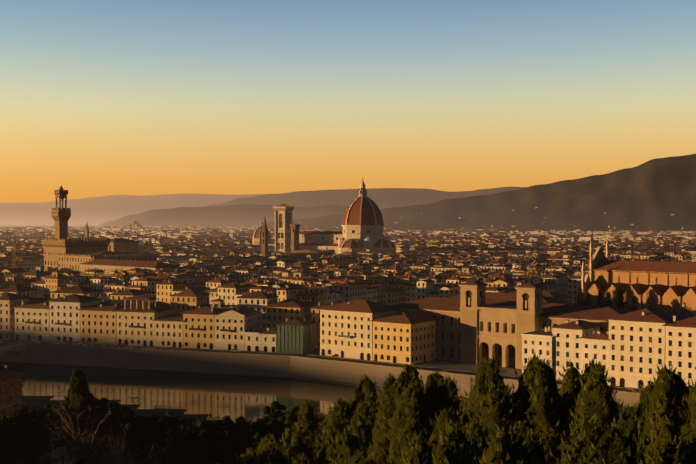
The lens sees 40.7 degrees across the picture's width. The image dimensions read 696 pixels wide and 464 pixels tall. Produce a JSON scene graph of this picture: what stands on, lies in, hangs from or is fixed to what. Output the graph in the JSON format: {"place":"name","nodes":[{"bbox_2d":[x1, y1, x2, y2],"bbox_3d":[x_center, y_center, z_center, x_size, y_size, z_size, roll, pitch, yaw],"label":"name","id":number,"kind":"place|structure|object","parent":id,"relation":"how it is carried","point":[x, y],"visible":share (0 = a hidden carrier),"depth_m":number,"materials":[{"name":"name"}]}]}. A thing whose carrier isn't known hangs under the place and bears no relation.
{"place":"outdoors","nodes":[
{"label":"outdoors","id":0,"kind":"place"},
{"bbox_2d":[22,396,232,463],"bbox_3d":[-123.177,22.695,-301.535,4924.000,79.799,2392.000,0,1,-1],"label":"riverbank","id":1,"kind":"structure","parent":0,"point":[133,407],"depth_m":292.89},
{"bbox_2d":[0,283,695,463],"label":"vegetation","id":2,"kind":"object","parent":1,"relation":"on","point":[538,416],"visible":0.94,"depth_m":129.39,"materials":[{"name":"green plant"}]},
{"bbox_2d":[0,194,266,224],"bbox_3d":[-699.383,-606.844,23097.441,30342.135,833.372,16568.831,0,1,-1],"label":"distant hill","id":3,"kind":"structure","parent":0,"point":[95,210],"depth_m":22091.98,"materials":[{"name":"grey"}]},
{"bbox_2d":[0,362,466,422],"bbox_3d":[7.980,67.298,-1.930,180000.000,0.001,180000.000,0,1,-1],"label":"river","id":4,"kind":"structure","parent":0,"point":[248,398],"depth_m":375.99,"materials":[{"name":"brown liquid"}]},
{"bbox_2d":[96,204,380,226],"bbox_3d":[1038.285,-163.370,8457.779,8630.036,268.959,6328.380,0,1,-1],"label":"distant hill","id":5,"kind":"structure","parent":0,"point":[238,215],"depth_m":8121.42,"materials":[{"name":"grey"}]},
{"bbox_2d":[0,339,642,420],"bbox_3d":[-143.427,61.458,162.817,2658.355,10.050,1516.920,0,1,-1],"label":"embankment","id":6,"kind":"structure","parent":0,"point":[312,369],"depth_m":415.00,"materials":[{"name":"stone"}]},
{"bbox_2d":[0,225,642,392],"bbox_3d":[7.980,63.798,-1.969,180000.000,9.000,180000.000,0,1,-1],"label":"ground","id":7,"kind":"structure","parent":0,"point":[316,351],"depth_m":406.33,"materials":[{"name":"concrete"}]},
{"bbox_2d":[0,178,695,463],"bbox_3d":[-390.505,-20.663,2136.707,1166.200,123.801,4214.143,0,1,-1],"label":"buildings","id":8,"kind":"structure","parent":7,"relation":"on","point":[470,328],"depth_m":423.54,"materials":[{"name":"paint"}]},
{"bbox_2d":[0,207,695,463],"bbox_3d":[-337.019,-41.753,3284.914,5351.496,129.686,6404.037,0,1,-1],"label":"city","id":9,"kind":"object","parent":7,"relation":"on","point":[226,268],"visible":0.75,"depth_m":739.06},
{"bbox_2d":[0,0,695,202],"label":"sky","id":10,"kind":"structure","parent":0,"point":[98,98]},
{"bbox_2d":[205,187,526,208],"bbox_3d":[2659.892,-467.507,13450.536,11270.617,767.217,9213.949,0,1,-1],"label":"distant hill","id":11,"kind":"structure","parent":0,"point":[383,198],"depth_m":14074.59,"materials":[{"name":"grey"}]},
{"bbox_2d":[258,154,695,231],"bbox_3d":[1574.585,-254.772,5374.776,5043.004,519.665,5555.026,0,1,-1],"label":"hill","id":12,"kind":"structure","parent":0,"point":[652,194],"depth_m":4526.74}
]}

